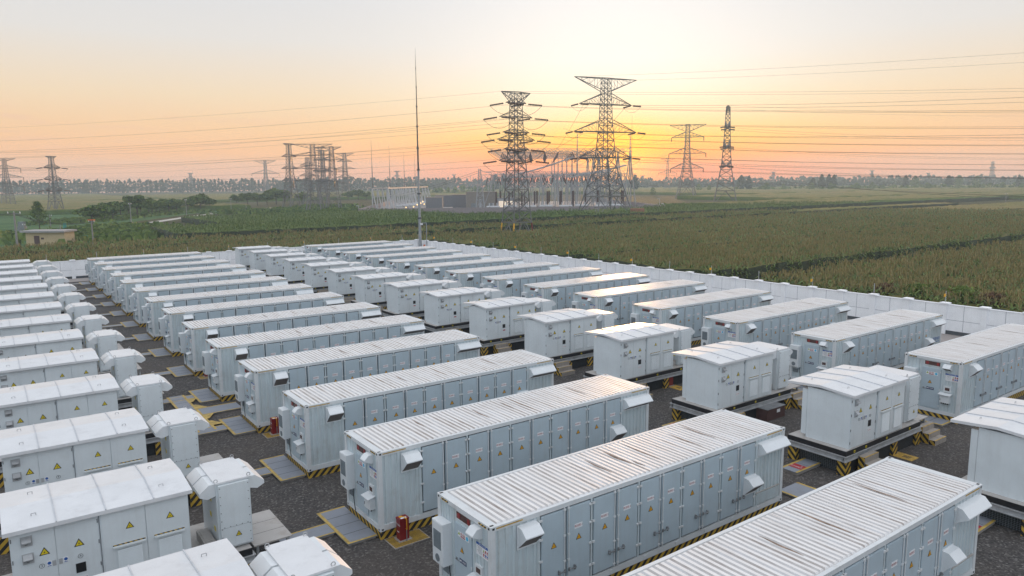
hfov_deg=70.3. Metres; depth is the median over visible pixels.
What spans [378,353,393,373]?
door
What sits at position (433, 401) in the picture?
door
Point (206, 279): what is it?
door
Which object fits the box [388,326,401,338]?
door
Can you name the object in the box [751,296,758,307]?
door
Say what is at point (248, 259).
door
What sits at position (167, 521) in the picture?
louvred door
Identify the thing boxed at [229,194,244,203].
broadleaf tree
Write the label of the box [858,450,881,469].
concrete steps
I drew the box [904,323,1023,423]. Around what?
battery container
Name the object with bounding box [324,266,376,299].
inverter station
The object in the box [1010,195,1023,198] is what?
corn field
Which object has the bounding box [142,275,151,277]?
door
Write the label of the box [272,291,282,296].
door
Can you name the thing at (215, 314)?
door
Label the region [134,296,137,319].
entry door
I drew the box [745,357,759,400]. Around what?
louvred door
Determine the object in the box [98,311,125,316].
trench cover
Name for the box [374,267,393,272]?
side cabinet
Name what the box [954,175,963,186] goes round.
field tree
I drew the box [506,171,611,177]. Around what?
busbar bundle
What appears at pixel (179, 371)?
trench cover
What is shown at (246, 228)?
corn field
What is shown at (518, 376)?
door
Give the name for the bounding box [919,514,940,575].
door
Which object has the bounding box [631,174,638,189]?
field tree
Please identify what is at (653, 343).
louvred door
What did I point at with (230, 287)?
door
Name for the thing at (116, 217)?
verge grass
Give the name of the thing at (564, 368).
concrete steps
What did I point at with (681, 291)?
door
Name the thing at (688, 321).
door
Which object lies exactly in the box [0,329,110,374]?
inverter station
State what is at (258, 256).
door
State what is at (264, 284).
door
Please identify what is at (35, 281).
louvred door
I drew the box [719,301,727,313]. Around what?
door
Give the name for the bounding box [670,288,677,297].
door
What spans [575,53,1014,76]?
power line
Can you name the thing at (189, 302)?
door
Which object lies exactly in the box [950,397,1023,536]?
inverter station
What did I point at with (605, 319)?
side cabinet
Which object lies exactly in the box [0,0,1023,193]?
sky
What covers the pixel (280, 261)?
door
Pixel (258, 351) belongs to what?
door
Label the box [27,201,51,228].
young tree
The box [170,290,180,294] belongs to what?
door
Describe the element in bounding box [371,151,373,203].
lightning rod
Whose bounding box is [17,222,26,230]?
pole transformer
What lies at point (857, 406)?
door
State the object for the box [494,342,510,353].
concrete steps
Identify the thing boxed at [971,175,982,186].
field tree
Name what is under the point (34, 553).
door
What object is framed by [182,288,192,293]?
door
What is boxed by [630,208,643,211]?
brick kiosk
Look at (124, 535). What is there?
louvred door
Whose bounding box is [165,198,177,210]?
broadleaf tree
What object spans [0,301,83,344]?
inverter station
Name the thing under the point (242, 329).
door
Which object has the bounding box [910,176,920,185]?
field tree
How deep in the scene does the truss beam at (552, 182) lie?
329.96 m
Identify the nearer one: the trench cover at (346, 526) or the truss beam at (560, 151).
the trench cover at (346, 526)
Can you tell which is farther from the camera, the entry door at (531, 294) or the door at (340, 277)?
the door at (340, 277)
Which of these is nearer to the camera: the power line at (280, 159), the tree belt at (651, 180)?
the power line at (280, 159)
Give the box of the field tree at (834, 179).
[831,174,837,187]
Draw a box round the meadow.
[0,210,216,247]
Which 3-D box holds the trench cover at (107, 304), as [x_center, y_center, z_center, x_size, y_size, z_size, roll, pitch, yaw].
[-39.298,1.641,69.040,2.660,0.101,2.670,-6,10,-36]
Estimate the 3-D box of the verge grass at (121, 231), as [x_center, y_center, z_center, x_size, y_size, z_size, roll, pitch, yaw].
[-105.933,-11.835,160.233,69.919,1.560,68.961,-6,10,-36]
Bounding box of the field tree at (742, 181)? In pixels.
[736,175,745,188]
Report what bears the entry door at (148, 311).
in the battery container at (151, 310)
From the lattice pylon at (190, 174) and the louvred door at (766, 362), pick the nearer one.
the louvred door at (766, 362)
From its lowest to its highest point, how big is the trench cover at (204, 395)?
0.101 m
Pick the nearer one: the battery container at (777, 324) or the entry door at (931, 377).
the entry door at (931, 377)
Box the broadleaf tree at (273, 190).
[263,187,279,204]
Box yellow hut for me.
[19,229,76,244]
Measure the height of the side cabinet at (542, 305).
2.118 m
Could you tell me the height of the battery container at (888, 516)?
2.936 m
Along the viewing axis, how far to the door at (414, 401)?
30.49 m
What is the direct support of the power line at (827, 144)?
attached to the lattice pylon at (514, 150)
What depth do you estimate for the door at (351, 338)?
42.16 m
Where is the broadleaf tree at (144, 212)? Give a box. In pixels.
[140,210,148,215]
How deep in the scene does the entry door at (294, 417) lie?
28.97 m
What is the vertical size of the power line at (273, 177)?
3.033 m
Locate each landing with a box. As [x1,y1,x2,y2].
[200,453,222,463]
[250,510,291,555]
[785,383,799,390]
[914,414,927,422]
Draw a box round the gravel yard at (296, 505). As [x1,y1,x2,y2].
[0,281,1023,575]
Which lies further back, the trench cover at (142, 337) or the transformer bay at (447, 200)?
the transformer bay at (447, 200)
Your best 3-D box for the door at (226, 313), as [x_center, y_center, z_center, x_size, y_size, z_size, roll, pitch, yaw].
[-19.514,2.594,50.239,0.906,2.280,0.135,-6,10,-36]
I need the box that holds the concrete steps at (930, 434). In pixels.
[920,421,945,445]
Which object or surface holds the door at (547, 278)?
in the battery container at (509, 285)
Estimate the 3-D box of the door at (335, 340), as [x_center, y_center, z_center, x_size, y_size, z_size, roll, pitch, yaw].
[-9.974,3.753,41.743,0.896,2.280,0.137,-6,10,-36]
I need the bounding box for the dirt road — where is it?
[150,213,211,222]
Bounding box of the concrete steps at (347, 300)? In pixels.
[344,297,353,303]
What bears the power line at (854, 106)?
attached to the lattice pylon at (603, 131)
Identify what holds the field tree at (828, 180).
on the ground at (653, 199)
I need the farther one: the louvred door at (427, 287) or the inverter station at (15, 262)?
the inverter station at (15, 262)
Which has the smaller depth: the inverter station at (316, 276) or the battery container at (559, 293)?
the battery container at (559, 293)
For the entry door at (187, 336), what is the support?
in the battery container at (193, 335)
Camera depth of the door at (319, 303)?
53.83 m
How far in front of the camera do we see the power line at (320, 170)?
186.04 m
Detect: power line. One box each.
[6,91,498,127]
[6,121,523,152]
[12,105,500,140]
[13,159,496,177]
[14,120,495,152]
[16,147,501,173]
[17,214,90,223]
[18,127,496,154]
[23,143,528,168]
[24,119,494,150]
[29,142,489,167]
[40,163,532,183]
[85,139,489,169]
[504,163,950,177]
[507,142,1023,153]
[508,119,816,126]
[519,88,1018,91]
[519,105,1015,110]
[520,135,885,144]
[520,152,986,164]
[531,106,924,112]
[533,91,1013,94]
[533,163,987,177]
[535,152,959,164]
[544,143,909,153]
[550,136,958,145]
[552,121,1023,128]
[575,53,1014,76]
[583,159,914,169]
[593,133,989,136]
[622,97,1023,105]
[631,159,973,169]
[644,134,1014,137]
[656,62,1022,79]
[661,174,1023,196]
[662,102,1016,107]
[726,167,992,177]
[727,147,962,157]
[732,149,1023,159]
[735,130,1023,140]
[736,167,1021,177]
[740,128,1023,138]
[772,180,1016,199]
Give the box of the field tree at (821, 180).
[818,174,825,187]
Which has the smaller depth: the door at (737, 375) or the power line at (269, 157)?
the door at (737, 375)
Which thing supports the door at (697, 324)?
in the battery container at (689, 311)
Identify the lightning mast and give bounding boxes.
[415,56,421,246]
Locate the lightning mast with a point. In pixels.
(419, 217)
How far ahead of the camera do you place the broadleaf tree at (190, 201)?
305.13 m
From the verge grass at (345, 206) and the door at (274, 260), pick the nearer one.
the door at (274, 260)
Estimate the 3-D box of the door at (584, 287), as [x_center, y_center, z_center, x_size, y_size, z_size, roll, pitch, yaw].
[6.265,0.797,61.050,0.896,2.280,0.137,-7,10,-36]
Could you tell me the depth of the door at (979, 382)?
34.66 m
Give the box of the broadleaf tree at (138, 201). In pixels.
[122,195,151,214]
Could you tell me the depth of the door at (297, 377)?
34.10 m
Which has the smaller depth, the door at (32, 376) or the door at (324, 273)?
the door at (32, 376)
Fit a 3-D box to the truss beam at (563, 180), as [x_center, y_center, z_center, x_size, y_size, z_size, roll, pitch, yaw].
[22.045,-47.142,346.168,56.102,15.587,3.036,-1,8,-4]
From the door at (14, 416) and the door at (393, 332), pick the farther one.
the door at (393, 332)
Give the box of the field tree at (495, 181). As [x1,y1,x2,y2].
[491,175,498,188]
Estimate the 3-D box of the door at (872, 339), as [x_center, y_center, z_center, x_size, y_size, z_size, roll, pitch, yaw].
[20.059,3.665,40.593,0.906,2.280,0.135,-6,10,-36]
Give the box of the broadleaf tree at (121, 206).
[110,201,130,214]
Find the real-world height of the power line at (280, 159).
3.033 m
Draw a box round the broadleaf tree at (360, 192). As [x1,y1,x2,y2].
[351,189,364,199]
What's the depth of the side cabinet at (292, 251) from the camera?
90.87 m
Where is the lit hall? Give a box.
[497,198,513,206]
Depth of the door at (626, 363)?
38.08 m
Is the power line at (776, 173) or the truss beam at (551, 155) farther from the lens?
the truss beam at (551, 155)
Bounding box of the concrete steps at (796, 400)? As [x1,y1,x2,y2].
[790,390,802,409]
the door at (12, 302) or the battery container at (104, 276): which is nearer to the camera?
the door at (12, 302)
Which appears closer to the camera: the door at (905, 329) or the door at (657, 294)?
the door at (905, 329)
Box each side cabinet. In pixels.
[32,260,51,275]
[36,264,56,282]
[40,270,62,290]
[45,276,68,300]
[50,282,76,310]
[57,291,85,318]
[64,301,95,333]
[74,313,108,349]
[85,328,124,371]
[100,347,144,397]
[120,373,171,430]
[147,405,209,476]
[186,454,263,546]
[249,532,351,575]
[271,246,286,249]
[287,249,301,252]
[305,252,321,256]
[325,257,342,261]
[348,261,366,266]
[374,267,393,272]
[404,273,425,280]
[439,279,461,288]
[480,287,504,299]
[526,297,555,312]
[587,308,617,335]
[659,323,694,364]
[747,340,792,389]
[867,363,920,422]
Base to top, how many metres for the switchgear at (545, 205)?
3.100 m
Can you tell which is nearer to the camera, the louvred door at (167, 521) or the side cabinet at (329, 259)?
the louvred door at (167, 521)
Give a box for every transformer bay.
[425,197,442,207]
[434,195,452,206]
[452,194,465,207]
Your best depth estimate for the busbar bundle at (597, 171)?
316.97 m
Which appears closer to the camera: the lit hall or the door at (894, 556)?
the door at (894, 556)
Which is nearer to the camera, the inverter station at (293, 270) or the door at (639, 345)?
the door at (639, 345)
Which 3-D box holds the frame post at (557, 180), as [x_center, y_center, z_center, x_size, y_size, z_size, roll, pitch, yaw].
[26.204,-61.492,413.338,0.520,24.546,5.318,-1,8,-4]
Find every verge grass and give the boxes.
[0,221,180,245]
[23,208,217,225]
[55,214,665,245]
[200,203,376,214]
[630,202,702,206]
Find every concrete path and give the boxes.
[64,278,88,282]
[847,319,961,341]
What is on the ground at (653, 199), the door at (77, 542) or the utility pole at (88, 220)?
the utility pole at (88, 220)
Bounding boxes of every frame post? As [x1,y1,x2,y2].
[551,165,552,199]
[557,158,558,201]
[561,157,562,201]
[566,156,567,202]
[571,155,572,191]
[576,133,577,201]
[584,160,591,195]
[588,158,596,199]
[594,156,603,201]
[602,159,611,202]
[611,153,621,201]
[623,135,635,205]
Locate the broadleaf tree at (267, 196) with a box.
[262,193,273,204]
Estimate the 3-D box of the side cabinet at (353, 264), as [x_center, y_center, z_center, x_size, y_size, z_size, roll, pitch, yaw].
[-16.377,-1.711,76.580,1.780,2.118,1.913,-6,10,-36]
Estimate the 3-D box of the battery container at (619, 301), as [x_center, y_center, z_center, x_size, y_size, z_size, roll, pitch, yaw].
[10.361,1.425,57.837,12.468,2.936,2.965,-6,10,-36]
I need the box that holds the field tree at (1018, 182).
[1015,174,1021,185]
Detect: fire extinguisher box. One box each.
[269,416,278,434]
[394,514,412,542]
[669,377,674,386]
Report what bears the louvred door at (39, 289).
in the inverter station at (22, 288)
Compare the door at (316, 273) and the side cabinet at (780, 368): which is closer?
the side cabinet at (780, 368)
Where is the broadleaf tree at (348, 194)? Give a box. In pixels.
[341,191,353,199]
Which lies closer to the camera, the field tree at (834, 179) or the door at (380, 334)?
the door at (380, 334)
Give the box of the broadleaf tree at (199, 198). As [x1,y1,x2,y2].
[191,193,209,207]
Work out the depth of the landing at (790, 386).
37.14 m
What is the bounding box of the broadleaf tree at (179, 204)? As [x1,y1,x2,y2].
[175,200,183,210]
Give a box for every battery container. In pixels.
[85,251,201,284]
[91,255,214,290]
[99,259,229,297]
[107,264,246,305]
[117,270,265,315]
[129,276,287,326]
[141,283,313,340]
[158,292,344,356]
[178,302,381,375]
[202,314,425,401]
[234,329,481,432]
[278,349,556,478]
[303,240,392,253]
[320,243,413,257]
[339,374,652,539]
[340,246,436,261]
[361,249,462,266]
[385,253,490,272]
[412,257,523,279]
[432,409,790,575]
[443,262,560,288]
[480,266,602,297]
[521,273,650,309]
[572,279,706,325]
[622,456,991,575]
[630,288,773,344]
[701,297,851,346]
[789,309,946,385]
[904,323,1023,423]
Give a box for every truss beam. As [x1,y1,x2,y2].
[484,174,635,206]
[489,148,629,157]
[489,171,626,205]
[491,149,624,158]
[494,173,622,206]
[495,151,612,159]
[495,152,608,159]
[497,153,605,160]
[497,154,600,161]
[499,172,611,205]
[510,173,603,203]
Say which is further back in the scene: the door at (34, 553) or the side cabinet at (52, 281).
the side cabinet at (52, 281)
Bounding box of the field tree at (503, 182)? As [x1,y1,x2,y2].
[501,173,506,188]
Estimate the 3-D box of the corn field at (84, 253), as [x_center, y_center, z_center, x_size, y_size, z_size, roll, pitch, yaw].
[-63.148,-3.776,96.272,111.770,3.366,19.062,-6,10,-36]
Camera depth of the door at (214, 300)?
55.60 m
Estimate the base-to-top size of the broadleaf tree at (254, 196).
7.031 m
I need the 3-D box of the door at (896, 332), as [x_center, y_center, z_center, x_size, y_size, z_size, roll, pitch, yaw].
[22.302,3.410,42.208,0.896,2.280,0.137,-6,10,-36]
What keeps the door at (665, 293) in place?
in the battery container at (619, 301)
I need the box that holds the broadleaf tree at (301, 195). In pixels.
[294,191,308,203]
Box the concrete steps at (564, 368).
[554,360,574,376]
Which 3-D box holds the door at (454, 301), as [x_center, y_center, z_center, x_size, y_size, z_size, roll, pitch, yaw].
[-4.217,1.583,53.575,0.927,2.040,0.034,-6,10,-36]
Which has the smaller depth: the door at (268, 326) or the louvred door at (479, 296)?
the door at (268, 326)
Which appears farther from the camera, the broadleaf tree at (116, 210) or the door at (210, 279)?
the broadleaf tree at (116, 210)
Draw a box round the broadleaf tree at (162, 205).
[155,201,165,210]
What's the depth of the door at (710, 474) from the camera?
22.80 m
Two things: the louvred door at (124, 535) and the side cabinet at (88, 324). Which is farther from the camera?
the side cabinet at (88, 324)
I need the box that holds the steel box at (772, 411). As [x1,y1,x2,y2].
[756,402,785,420]
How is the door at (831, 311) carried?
in the battery container at (777, 324)
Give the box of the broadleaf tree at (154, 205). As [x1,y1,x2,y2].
[145,199,159,212]
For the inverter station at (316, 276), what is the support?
on the gravel yard at (296, 505)
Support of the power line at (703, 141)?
attached to the lattice pylon at (514, 150)
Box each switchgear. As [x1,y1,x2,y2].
[539,202,551,206]
[559,202,571,206]
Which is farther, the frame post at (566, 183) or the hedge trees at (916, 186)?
the hedge trees at (916, 186)
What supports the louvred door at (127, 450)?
in the inverter station at (33, 455)
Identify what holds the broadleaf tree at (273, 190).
on the ground at (653, 199)
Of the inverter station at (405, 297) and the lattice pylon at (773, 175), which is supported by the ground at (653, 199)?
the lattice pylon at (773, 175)
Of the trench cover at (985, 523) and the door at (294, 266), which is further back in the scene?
the door at (294, 266)
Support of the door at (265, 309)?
in the battery container at (170, 321)
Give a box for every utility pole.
[7,212,20,244]
[87,219,94,240]
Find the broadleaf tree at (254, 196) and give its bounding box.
[248,192,263,205]
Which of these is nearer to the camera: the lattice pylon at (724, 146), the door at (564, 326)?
the door at (564, 326)
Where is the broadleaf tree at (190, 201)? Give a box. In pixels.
[180,197,195,209]
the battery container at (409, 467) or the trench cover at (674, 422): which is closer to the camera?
the battery container at (409, 467)
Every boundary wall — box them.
[29,238,418,278]
[418,237,1023,335]
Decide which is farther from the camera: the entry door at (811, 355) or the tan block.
the tan block
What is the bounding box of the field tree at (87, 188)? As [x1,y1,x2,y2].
[81,180,91,193]
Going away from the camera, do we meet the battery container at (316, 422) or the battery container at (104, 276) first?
the battery container at (316, 422)
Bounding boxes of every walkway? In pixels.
[166,395,240,432]
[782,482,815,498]
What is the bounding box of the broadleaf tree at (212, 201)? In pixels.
[205,198,216,204]
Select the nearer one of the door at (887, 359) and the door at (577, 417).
the door at (577, 417)
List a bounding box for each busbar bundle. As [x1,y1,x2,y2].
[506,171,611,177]
[516,156,573,173]
[567,165,626,176]
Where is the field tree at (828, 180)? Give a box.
[825,174,832,187]
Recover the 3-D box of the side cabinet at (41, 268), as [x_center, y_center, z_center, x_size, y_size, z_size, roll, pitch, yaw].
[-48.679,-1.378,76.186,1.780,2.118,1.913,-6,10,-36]
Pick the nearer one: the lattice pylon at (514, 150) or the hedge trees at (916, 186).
the lattice pylon at (514, 150)
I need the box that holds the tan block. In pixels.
[466,191,495,207]
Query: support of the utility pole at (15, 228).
on the ground at (653, 199)
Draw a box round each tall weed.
[870,282,895,294]
[902,283,942,298]
[934,285,982,304]
[976,292,1007,306]
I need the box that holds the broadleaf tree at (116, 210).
[108,205,119,218]
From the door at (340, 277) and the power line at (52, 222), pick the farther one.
the power line at (52, 222)
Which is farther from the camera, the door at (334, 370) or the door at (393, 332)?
the door at (393, 332)
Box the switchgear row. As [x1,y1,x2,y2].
[396,198,425,207]
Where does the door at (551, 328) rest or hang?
in the inverter station at (558, 335)
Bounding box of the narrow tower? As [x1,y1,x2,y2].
[475,169,491,207]
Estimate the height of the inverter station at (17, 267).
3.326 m
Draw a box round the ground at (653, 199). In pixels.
[0,186,1023,239]
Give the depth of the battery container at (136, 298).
60.78 m
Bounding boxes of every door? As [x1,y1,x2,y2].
[0,282,11,285]
[0,313,5,319]
[0,328,9,336]
[0,347,13,358]
[0,371,19,387]
[0,404,27,429]
[1,290,14,294]
[2,452,40,491]
[3,300,18,305]
[6,312,22,318]
[9,326,28,335]
[9,527,58,575]
[10,274,22,276]
[13,281,26,284]
[14,344,35,356]
[16,289,30,293]
[19,368,44,384]
[20,299,35,303]
[24,310,42,316]
[27,280,40,283]
[27,400,56,424]
[30,324,49,333]
[31,288,46,292]
[34,236,39,244]
[36,297,52,302]
[36,342,59,353]
[37,446,74,484]
[42,308,60,315]
[45,364,71,381]
[50,322,69,330]
[54,516,102,575]
[57,395,87,419]
[59,339,81,351]
[71,361,96,377]
[74,439,111,476]
[87,390,117,414]
[100,505,148,571]
[110,432,146,469]
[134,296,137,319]
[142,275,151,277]
[143,282,153,286]
[145,495,190,559]
[147,307,150,331]
[155,282,164,285]
[158,290,168,295]
[165,319,168,346]
[166,281,176,284]
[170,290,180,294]
[173,300,185,306]
[177,280,186,283]
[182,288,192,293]
[185,334,190,364]
[187,300,199,305]
[188,279,197,282]
[193,288,203,292]
[193,312,207,319]
[198,278,208,281]
[200,298,211,304]
[206,286,215,291]
[208,311,221,318]
[209,277,218,280]
[210,353,216,388]
[212,297,224,302]
[216,286,226,290]
[218,326,233,336]
[219,277,228,280]
[222,309,235,316]
[225,295,236,301]
[228,284,237,289]
[229,275,238,279]
[234,325,248,335]
[236,308,248,315]
[237,295,247,300]
[238,284,247,288]
[239,275,248,278]
[240,249,247,264]
[244,374,251,417]
[247,249,253,264]
[247,344,264,358]
[249,293,259,299]
[249,306,261,313]
[249,322,263,333]
[250,283,259,287]
[254,253,262,269]
[260,282,269,286]
[261,293,271,297]
[262,252,269,269]
[262,305,274,312]
[264,321,278,331]
[265,342,281,356]
[271,257,279,274]
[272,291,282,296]
[275,303,286,311]
[279,256,286,274]
[279,319,292,329]
[281,339,297,353]
[283,290,294,295]
[287,366,306,389]
[288,302,299,309]
[290,261,298,280]
[290,408,300,459]
[293,318,305,327]
[298,261,306,279]
[298,338,313,351]
[300,301,311,308]
[306,316,319,325]
[307,364,325,386]
[312,267,320,286]
[312,300,323,307]
[314,335,328,349]
[320,266,328,286]
[320,315,332,324]
[325,361,342,382]
[329,334,344,346]
[333,312,345,322]
[336,272,345,293]
[342,399,364,449]
[343,359,360,379]
[344,331,358,344]
[345,272,354,293]
[346,312,358,320]
[355,452,368,515]
[356,271,365,274]
[359,330,373,342]
[361,355,377,376]
[364,395,385,426]
[365,279,374,302]
[366,270,375,273]
[374,278,384,301]
[374,327,387,340]
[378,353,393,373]
[385,277,395,300]
[385,391,404,421]
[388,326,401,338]
[394,351,409,370]
[396,276,405,281]
[398,287,408,312]
[405,388,423,417]
[409,262,416,272]
[409,286,419,311]
[410,348,425,368]
[420,285,430,310]
[420,441,444,510]
[424,383,442,412]
[425,345,440,365]
[431,284,441,289]
[438,297,449,324]
[439,267,446,279]
[440,344,455,362]
[443,381,460,409]
[444,437,468,489]
[449,295,459,323]
[454,521,472,575]
[461,294,472,321]
[461,376,477,405]
[467,430,489,482]
[472,273,480,288]
[472,293,483,300]
[478,374,494,401]
[486,308,497,339]
[489,426,510,476]
[495,370,511,397]
[498,307,509,337]
[510,305,522,335]
[511,368,527,394]
[511,420,530,470]
[512,279,519,296]
[520,278,527,296]
[523,303,534,333]
[528,277,535,283]
[529,291,535,297]
[531,416,550,464]
[536,277,543,282]
[538,508,565,575]
[544,275,551,281]
[546,322,557,356]
[551,410,568,458]
[552,275,558,280]
[557,287,565,309]
[558,320,569,354]
[560,274,566,279]
[565,286,573,307]
[566,500,592,575]
[567,273,574,278]
[569,407,586,453]
[571,318,583,352]
[574,285,581,292]
[575,272,581,277]
[581,301,588,309]
[582,272,588,277]
[582,284,590,291]
[584,316,596,349]
[587,402,604,447]
[591,283,598,290]
[591,490,615,573]
[598,282,605,289]
[604,398,621,443]
[606,281,613,288]
[611,296,619,325]
[614,280,621,287]
[615,483,639,565]
[620,295,628,324]
[620,340,632,378]
[622,279,628,286]
[629,279,636,285]
[629,294,636,322]
[633,338,645,376]
[637,293,645,302]
[638,474,661,553]
[641,313,650,322]
[646,291,653,301]
[647,335,660,373]
[654,290,661,300]
[659,468,682,545]
[660,333,673,370]
[662,289,669,299]
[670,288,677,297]
[675,307,684,325]
[678,287,684,296]
[681,460,702,535]
[684,306,693,337]
[685,286,692,295]
[693,305,701,336]
[700,455,720,528]
[702,303,710,326]
[711,302,718,314]
[713,326,725,343]
[717,364,731,408]
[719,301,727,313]
[719,447,739,519]
[727,299,735,311]
[730,360,744,405]
[735,298,742,310]
[737,442,756,512]
[743,297,750,309]
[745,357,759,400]
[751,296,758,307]
[753,321,762,341]
[758,354,772,397]
[762,319,771,342]
[771,317,779,344]
[779,316,788,346]
[787,314,796,346]
[796,313,804,331]
[803,344,818,374]
[804,310,812,329]
[812,310,820,327]
[820,308,828,325]
[827,307,835,324]
[843,558,865,575]
[849,337,859,365]
[849,396,864,448]
[858,336,868,366]
[862,392,877,443]
[864,547,885,575]
[867,333,876,367]
[875,331,884,365]
[876,386,891,437]
[883,329,893,366]
[884,534,905,575]
[889,382,904,432]
[891,327,900,365]
[899,325,908,363]
[902,525,922,575]
[907,324,916,351]
[915,321,923,349]
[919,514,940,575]
[920,366,940,408]
[922,320,930,347]
[936,506,956,575]
[973,358,985,406]
[982,356,993,403]
[990,353,1001,399]
[998,351,1008,396]
[1005,348,1016,393]
[1013,346,1023,390]
[1020,349,1023,386]
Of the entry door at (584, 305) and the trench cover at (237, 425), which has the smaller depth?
the trench cover at (237, 425)
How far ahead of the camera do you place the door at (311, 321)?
47.24 m
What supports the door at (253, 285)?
in the battery container at (136, 298)
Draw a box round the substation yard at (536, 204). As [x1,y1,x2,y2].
[378,201,624,208]
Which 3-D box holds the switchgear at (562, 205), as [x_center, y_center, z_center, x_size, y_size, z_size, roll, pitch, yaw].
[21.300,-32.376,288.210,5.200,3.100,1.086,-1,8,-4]
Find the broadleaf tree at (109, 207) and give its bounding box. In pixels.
[101,204,115,217]
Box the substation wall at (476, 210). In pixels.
[358,198,664,212]
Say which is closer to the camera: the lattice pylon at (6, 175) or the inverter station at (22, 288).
the inverter station at (22, 288)
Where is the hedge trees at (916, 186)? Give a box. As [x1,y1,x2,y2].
[735,182,1021,188]
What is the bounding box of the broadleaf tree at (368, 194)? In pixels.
[363,192,370,199]
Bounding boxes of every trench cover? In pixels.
[71,287,98,291]
[72,282,90,284]
[86,294,106,298]
[94,302,115,306]
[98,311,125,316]
[102,321,138,328]
[117,333,152,341]
[141,348,170,357]
[143,365,193,377]
[163,388,219,404]
[198,416,256,436]
[254,455,306,482]
[279,506,377,545]
[662,419,686,426]
[783,458,820,474]
[791,383,805,390]
[917,413,950,426]
[978,515,995,534]
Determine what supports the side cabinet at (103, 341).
on the inverter station at (37, 343)
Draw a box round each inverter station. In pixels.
[0,259,41,282]
[0,264,33,271]
[0,269,37,277]
[0,275,54,301]
[0,283,64,313]
[0,291,72,328]
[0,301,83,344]
[0,313,71,336]
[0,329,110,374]
[0,348,131,409]
[0,373,161,487]
[0,408,201,554]
[0,458,255,575]
[94,538,254,575]
[232,245,271,268]
[247,248,287,271]
[264,252,306,276]
[280,256,326,283]
[301,261,350,292]
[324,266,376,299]
[350,272,407,309]
[381,279,443,319]
[418,287,485,333]
[463,296,536,355]
[517,308,598,368]
[584,322,682,390]
[670,341,791,420]
[788,364,921,475]
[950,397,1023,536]
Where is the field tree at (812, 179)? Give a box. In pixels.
[809,177,816,187]
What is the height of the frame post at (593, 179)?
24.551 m
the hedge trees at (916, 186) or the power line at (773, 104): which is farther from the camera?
the hedge trees at (916, 186)
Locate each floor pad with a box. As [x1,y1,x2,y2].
[262,432,279,438]
[384,528,429,548]
[670,385,681,389]
[893,451,918,460]
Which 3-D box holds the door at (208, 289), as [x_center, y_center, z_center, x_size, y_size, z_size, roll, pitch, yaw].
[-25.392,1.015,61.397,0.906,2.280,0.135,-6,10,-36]
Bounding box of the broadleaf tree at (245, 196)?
[238,192,252,203]
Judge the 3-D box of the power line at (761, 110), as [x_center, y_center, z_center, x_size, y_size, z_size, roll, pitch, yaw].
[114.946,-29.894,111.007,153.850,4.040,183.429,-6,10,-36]
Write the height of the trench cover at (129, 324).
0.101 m
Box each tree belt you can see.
[0,176,460,192]
[283,177,446,191]
[430,174,1023,188]
[626,176,1023,187]
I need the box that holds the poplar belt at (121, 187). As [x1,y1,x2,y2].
[0,177,327,194]
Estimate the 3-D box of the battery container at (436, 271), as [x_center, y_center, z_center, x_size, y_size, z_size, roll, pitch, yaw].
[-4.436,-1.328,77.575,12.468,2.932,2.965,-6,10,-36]
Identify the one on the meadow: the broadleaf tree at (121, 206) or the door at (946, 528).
the broadleaf tree at (121, 206)
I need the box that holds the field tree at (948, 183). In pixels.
[945,175,952,186]
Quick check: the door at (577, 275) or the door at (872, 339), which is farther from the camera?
the door at (577, 275)
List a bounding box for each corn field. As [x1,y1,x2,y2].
[0,194,160,201]
[0,199,250,215]
[0,202,958,256]
[0,231,427,262]
[117,191,502,202]
[150,196,1008,238]
[181,208,467,224]
[364,184,900,194]
[409,201,1023,247]
[491,207,1023,258]
[583,215,1023,279]
[596,184,1017,194]
[677,187,1023,200]
[692,191,1023,204]
[756,236,1023,311]
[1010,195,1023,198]
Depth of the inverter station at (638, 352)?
39.05 m
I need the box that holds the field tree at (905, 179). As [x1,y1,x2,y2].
[902,175,908,186]
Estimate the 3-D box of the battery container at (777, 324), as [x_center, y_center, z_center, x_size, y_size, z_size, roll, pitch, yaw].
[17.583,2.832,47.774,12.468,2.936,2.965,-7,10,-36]
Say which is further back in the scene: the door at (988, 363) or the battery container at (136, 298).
the battery container at (136, 298)
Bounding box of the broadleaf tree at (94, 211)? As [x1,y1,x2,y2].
[71,204,110,223]
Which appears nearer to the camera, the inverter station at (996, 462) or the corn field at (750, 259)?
the inverter station at (996, 462)
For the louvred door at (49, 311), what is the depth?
49.24 m
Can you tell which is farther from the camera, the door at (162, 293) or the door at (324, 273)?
the door at (324, 273)
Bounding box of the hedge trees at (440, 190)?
[417,184,512,192]
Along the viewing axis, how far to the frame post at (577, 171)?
318.92 m
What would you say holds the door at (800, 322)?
in the battery container at (777, 324)
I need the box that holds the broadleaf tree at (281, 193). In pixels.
[275,190,292,202]
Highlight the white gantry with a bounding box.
[372,186,429,208]
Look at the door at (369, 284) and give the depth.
62.99 m
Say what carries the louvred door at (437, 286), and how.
in the inverter station at (405, 297)
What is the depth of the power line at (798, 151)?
124.65 m
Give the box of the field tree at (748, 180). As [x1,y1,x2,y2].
[745,175,751,188]
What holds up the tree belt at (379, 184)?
on the ground at (653, 199)
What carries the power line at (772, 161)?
attached to the lattice pylon at (514, 150)
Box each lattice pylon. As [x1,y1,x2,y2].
[0,158,24,203]
[36,156,69,209]
[188,173,194,191]
[252,160,278,192]
[281,143,300,206]
[290,144,336,209]
[299,157,315,203]
[314,147,328,203]
[314,150,332,203]
[318,146,347,207]
[336,153,354,196]
[481,91,550,231]
[566,76,645,211]
[658,159,676,187]
[668,124,705,198]
[713,106,736,201]
[771,172,775,181]
[988,161,995,180]
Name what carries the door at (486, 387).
in the battery container at (316, 422)
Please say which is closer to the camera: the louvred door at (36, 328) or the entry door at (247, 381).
the entry door at (247, 381)

